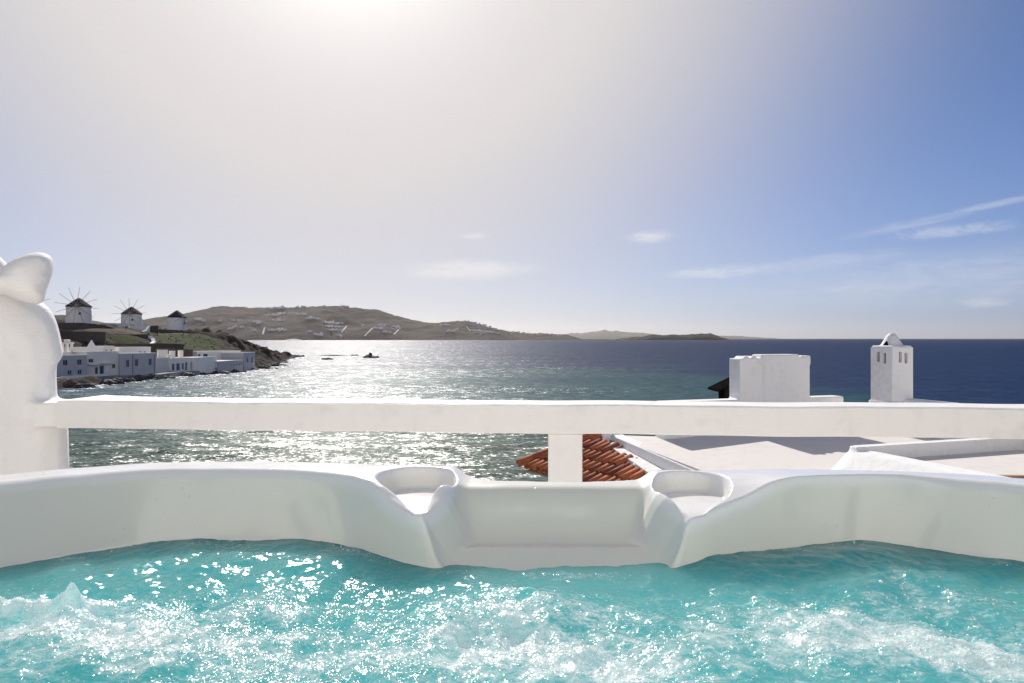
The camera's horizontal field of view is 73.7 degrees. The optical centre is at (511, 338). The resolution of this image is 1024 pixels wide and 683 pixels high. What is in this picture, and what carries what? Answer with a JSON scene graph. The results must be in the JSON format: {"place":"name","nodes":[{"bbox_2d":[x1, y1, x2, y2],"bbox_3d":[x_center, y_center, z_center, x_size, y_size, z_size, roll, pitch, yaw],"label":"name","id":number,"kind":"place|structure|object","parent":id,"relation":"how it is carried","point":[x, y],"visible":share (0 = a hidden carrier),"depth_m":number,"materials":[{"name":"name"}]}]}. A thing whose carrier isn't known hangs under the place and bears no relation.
{"place":"outdoors","nodes":[
{"label":"outdoors","id":0,"kind":"place"},
{"bbox_2d":[0,252,68,474],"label":"plaster pillar","id":1,"kind":"structure","parent":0,"point":[33,438],"depth_m":2.43,"materials":[{"name":"white paint"}]},
{"bbox_2d":[57,371,199,381],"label":"quay","id":2,"kind":"structure","parent":0,"point":[167,374],"depth_m":167.30,"materials":[{"name":"concrete"}]},
{"bbox_2d":[57,373,110,378],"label":"white wall","id":3,"kind":"structure","parent":2,"relation":"on","point":[82,376],"depth_m":151.43,"materials":[{"name":"white paint"}]},
{"bbox_2d":[148,336,155,342],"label":"path","id":4,"kind":"structure","parent":0,"point":[151,338],"depth_m":207.14,"materials":[{"name":"white concrete"}]},
{"bbox_2d":[56,319,295,389],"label":"headland","id":5,"kind":"structure","parent":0,"point":[224,340],"depth_m":224.03,"materials":[{"name":"green plant"}]},
{"bbox_2d":[57,354,86,376],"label":"house","id":6,"kind":"structure","parent":5,"relation":"on","point":[71,365],"depth_m":152.03,"materials":[{"name":"white paint"}]},
{"bbox_2d":[55,288,96,323],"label":"windmill","id":7,"kind":"object","parent":5,"relation":"on","point":[78,310],"visible":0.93,"depth_m":212.18,"materials":[{"name":"white paint"}]},
{"bbox_2d":[59,331,105,343],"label":"stone wall","id":8,"kind":"structure","parent":5,"relation":"on","point":[81,336],"depth_m":192.92,"materials":[{"name":"brown stone"}]},
{"bbox_2d":[73,383,92,387],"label":"shore boulder","id":9,"kind":"object","parent":5,"relation":"on","point":[81,385],"visible":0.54,"depth_m":137.29,"materials":[{"name":"grey stone"}]},
{"bbox_2d":[64,340,103,351],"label":"house","id":10,"kind":"structure","parent":5,"relation":"on","point":[91,346],"depth_m":170.09,"materials":[{"name":"white paint"}]},
{"bbox_2d":[57,323,114,328],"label":"stone wall","id":11,"kind":"structure","parent":5,"relation":"on","point":[74,325],"depth_m":207.57,"materials":[{"name":"stone"}]},
{"bbox_2d":[69,351,119,374],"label":"house","id":12,"kind":"structure","parent":5,"relation":"on","point":[101,362],"depth_m":159.78,"materials":[{"name":"white paint"}]},
{"bbox_2d":[62,339,73,354],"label":"belfry","id":13,"kind":"object","parent":12,"relation":"on","point":[66,342],"visible":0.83,"depth_m":159.68,"materials":[{"name":"white paint"}]},
{"bbox_2d":[96,346,113,350],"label":"house","id":14,"kind":"structure","parent":5,"relation":"on","point":[108,348],"depth_m":175.10,"materials":[{"name":"white paint"}]},
{"bbox_2d":[99,379,114,384],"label":"shore boulder","id":15,"kind":"object","parent":5,"relation":"on","point":[107,381],"visible":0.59,"depth_m":147.20,"materials":[{"name":"grey stone"}]},
{"bbox_2d":[94,323,128,327],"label":"house","id":16,"kind":"structure","parent":5,"relation":"on","point":[122,325],"depth_m":232.66,"materials":[{"name":"white paint"}]},
{"bbox_2d":[111,379,124,383],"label":"shore boulder","id":17,"kind":"object","parent":5,"relation":"on","point":[118,381],"visible":0.2,"depth_m":150.14,"materials":[{"name":"grey stone"}]},
{"bbox_2d":[111,300,144,324],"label":"windmill","id":18,"kind":"object","parent":5,"relation":"on","point":[131,315],"visible":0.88,"depth_m":250.12,"materials":[{"name":"white paint"}]},
{"bbox_2d":[123,378,136,381],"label":"shore boulder","id":19,"kind":"object","parent":5,"relation":"on","point":[129,380],"visible":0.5,"depth_m":156.00,"materials":[{"name":"grey stone"}]},
{"bbox_2d":[114,334,149,337],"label":"stone wall","id":20,"kind":"structure","parent":5,"relation":"on","point":[144,335],"depth_m":207.81,"materials":[{"name":"stone"}]},
{"bbox_2d":[114,347,150,352],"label":"house","id":21,"kind":"structure","parent":5,"relation":"on","point":[132,349],"depth_m":178.33,"materials":[{"name":"white paint"}]},
{"bbox_2d":[118,352,155,374],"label":"house","id":22,"kind":"structure","parent":5,"relation":"on","point":[136,363],"depth_m":164.82,"materials":[{"name":"white paint"}]},
{"bbox_2d":[129,325,149,329],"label":"house","id":23,"kind":"structure","parent":5,"relation":"on","point":[140,327],"depth_m":237.93,"materials":[{"name":"white paint"}]},
{"bbox_2d":[135,374,146,380],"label":"shore boulder","id":24,"kind":"object","parent":5,"relation":"on","point":[139,377],"visible":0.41,"depth_m":160.08,"materials":[{"name":"grey stone"}]},
{"bbox_2d":[107,343,183,352],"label":"stone wall","id":25,"kind":"structure","parent":5,"relation":"on","point":[153,346],"depth_m":192.78,"materials":[{"name":"brown stone"}]},
{"bbox_2d":[144,376,157,379],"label":"shore boulder","id":26,"kind":"object","parent":5,"relation":"on","point":[150,377],"visible":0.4,"depth_m":164.54,"materials":[{"name":"grey stone"}]},
{"bbox_2d":[150,325,157,333],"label":"stone wall","id":27,"kind":"structure","parent":5,"relation":"on","point":[153,328],"depth_m":230.27,"materials":[{"name":"black stone"}]},
{"bbox_2d":[156,357,170,372],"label":"house","id":28,"kind":"structure","parent":5,"relation":"on","point":[162,365],"depth_m":177.94,"materials":[{"name":"white paint"}]},
{"bbox_2d":[93,327,234,350],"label":"grass","id":29,"kind":"structure","parent":5,"relation":"on","point":[176,340],"depth_m":223.25,"materials":[{"name":"green plant"}]},
{"bbox_2d":[155,348,192,357],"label":"stone wall","id":30,"kind":"structure","parent":5,"relation":"on","point":[187,353],"depth_m":192.57,"materials":[{"name":"brown stone"}]},
{"bbox_2d":[158,329,194,333],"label":"stone wall","id":31,"kind":"structure","parent":5,"relation":"on","point":[172,331],"depth_m":245.60,"materials":[{"name":"grey stone"}]},
{"bbox_2d":[166,350,191,371],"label":"house","id":32,"kind":"structure","parent":5,"relation":"on","point":[179,364],"depth_m":183.08,"materials":[{"name":"white paint"}]},
{"bbox_2d":[157,350,167,356],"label":"white wall","id":33,"kind":"structure","parent":32,"relation":"on","point":[162,353],"depth_m":183.17,"materials":[{"name":"white paint"}]},
{"bbox_2d":[167,310,191,329],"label":"windmill","id":34,"kind":"object","parent":5,"relation":"on","point":[176,319],"visible":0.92,"depth_m":255.42,"materials":[{"name":"white paint"}]},
{"bbox_2d":[181,372,194,375],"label":"shore boulder","id":35,"kind":"object","parent":5,"relation":"on","point":[188,374],"visible":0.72,"depth_m":178.82,"materials":[{"name":"grey stone"}]},
{"bbox_2d":[175,356,216,372],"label":"house","id":36,"kind":"structure","parent":5,"relation":"on","point":[203,364],"depth_m":189.06,"materials":[{"name":"white paint"}]},
{"bbox_2d":[193,350,240,359],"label":"house","id":37,"kind":"structure","parent":5,"relation":"on","point":[217,354],"depth_m":207.45,"materials":[{"name":"white paint"}]},
{"bbox_2d":[216,371,229,373],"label":"shore boulder","id":38,"kind":"object","parent":5,"relation":"on","point":[223,372],"visible":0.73,"depth_m":190.06,"materials":[{"name":"grey stone"}]},
{"bbox_2d":[215,360,242,370],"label":"house","id":39,"kind":"structure","parent":5,"relation":"on","point":[228,365],"depth_m":199.45,"materials":[{"name":"white paint"}]},
{"bbox_2d":[221,352,254,370],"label":"house","id":40,"kind":"structure","parent":5,"relation":"on","point":[248,358],"depth_m":209.85,"materials":[{"name":"white paint"}]},
{"bbox_2d":[258,366,268,368],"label":"shore boulder","id":41,"kind":"object","parent":5,"relation":"on","point":[263,367],"visible":0.45,"depth_m":220.16,"materials":[{"name":"grey stone"}]},
{"bbox_2d":[54,306,615,339],"bbox_3d":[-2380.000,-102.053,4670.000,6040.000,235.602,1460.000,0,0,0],"label":"hills","id":42,"kind":"structure","parent":0,"point":[354,319],"depth_m":4282.17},
{"bbox_2d":[0,0,1023,338],"label":"sky","id":43,"kind":"structure","parent":0,"point":[782,169],"materials":[{"name":"blue"}]},
{"bbox_2d":[57,339,1023,481],"bbox_3d":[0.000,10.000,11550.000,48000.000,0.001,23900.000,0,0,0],"label":"sea","id":44,"kind":"structure","parent":0,"point":[981,371],"depth_m":151.46,"materials":[{"name":"liquid"}]},
{"bbox_2d":[61,356,307,391],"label":"surf","id":45,"kind":"structure","parent":44,"relation":"on","point":[289,362],"depth_m":186.40,"materials":[{"name":"liquid"}]},
{"bbox_2d":[566,330,658,338],"bbox_3d":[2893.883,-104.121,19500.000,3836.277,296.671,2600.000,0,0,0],"label":"island","id":46,"kind":"structure","parent":0,"point":[606,334],"depth_m":18523.91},
{"bbox_2d":[616,333,729,339],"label":"island","id":47,"kind":"structure","parent":0,"point":[702,336],"depth_m":4214.76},
{"bbox_2d":[708,377,728,398],"bbox_3d":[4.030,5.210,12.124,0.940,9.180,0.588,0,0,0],"label":"timber hut","id":48,"kind":"object","parent":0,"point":[721,388],"visible":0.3,"depth_m":12.05,"materials":[{"name":"brown wood"}]},
{"bbox_2d":[720,336,779,338],"bbox_3d":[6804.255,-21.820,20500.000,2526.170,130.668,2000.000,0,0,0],"label":"island","id":49,"kind":"structure","parent":0,"point":[735,337],"depth_m":19656.19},
{"bbox_2d":[516,333,1023,481],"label":"white house","id":50,"kind":"structure","parent":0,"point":[752,378],"depth_m":9.64,"materials":[{"name":"paint"}]},
{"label":"terrace","id":51,"kind":"structure","parent":0,"visible":0},
{"bbox_2d":[0,461,1023,570],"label":"hot tub","id":52,"kind":"object","parent":51,"relation":"on","point":[434,516],"visible":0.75,"depth_m":0.92,"materials":[{"name":"white plastic"}]},
{"bbox_2d":[0,538,1023,682],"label":"tub water","id":53,"kind":"structure","parent":52,"relation":"in","point":[178,570],"depth_m":0.68,"materials":[{"name":"teal liquid"}]},
{"bbox_2d":[0,540,1023,682],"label":"bubbles","id":54,"kind":"object","parent":53,"relation":"on","point":[1007,654],"visible":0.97,"depth_m":0.63,"materials":[{"name":"white liquid"}]},
{"bbox_2d":[56,395,1023,481],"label":"railing","id":55,"kind":"object","parent":51,"relation":"on","point":[564,425],"visible":0.97,"depth_m":2.27,"materials":[{"name":"white paint"}]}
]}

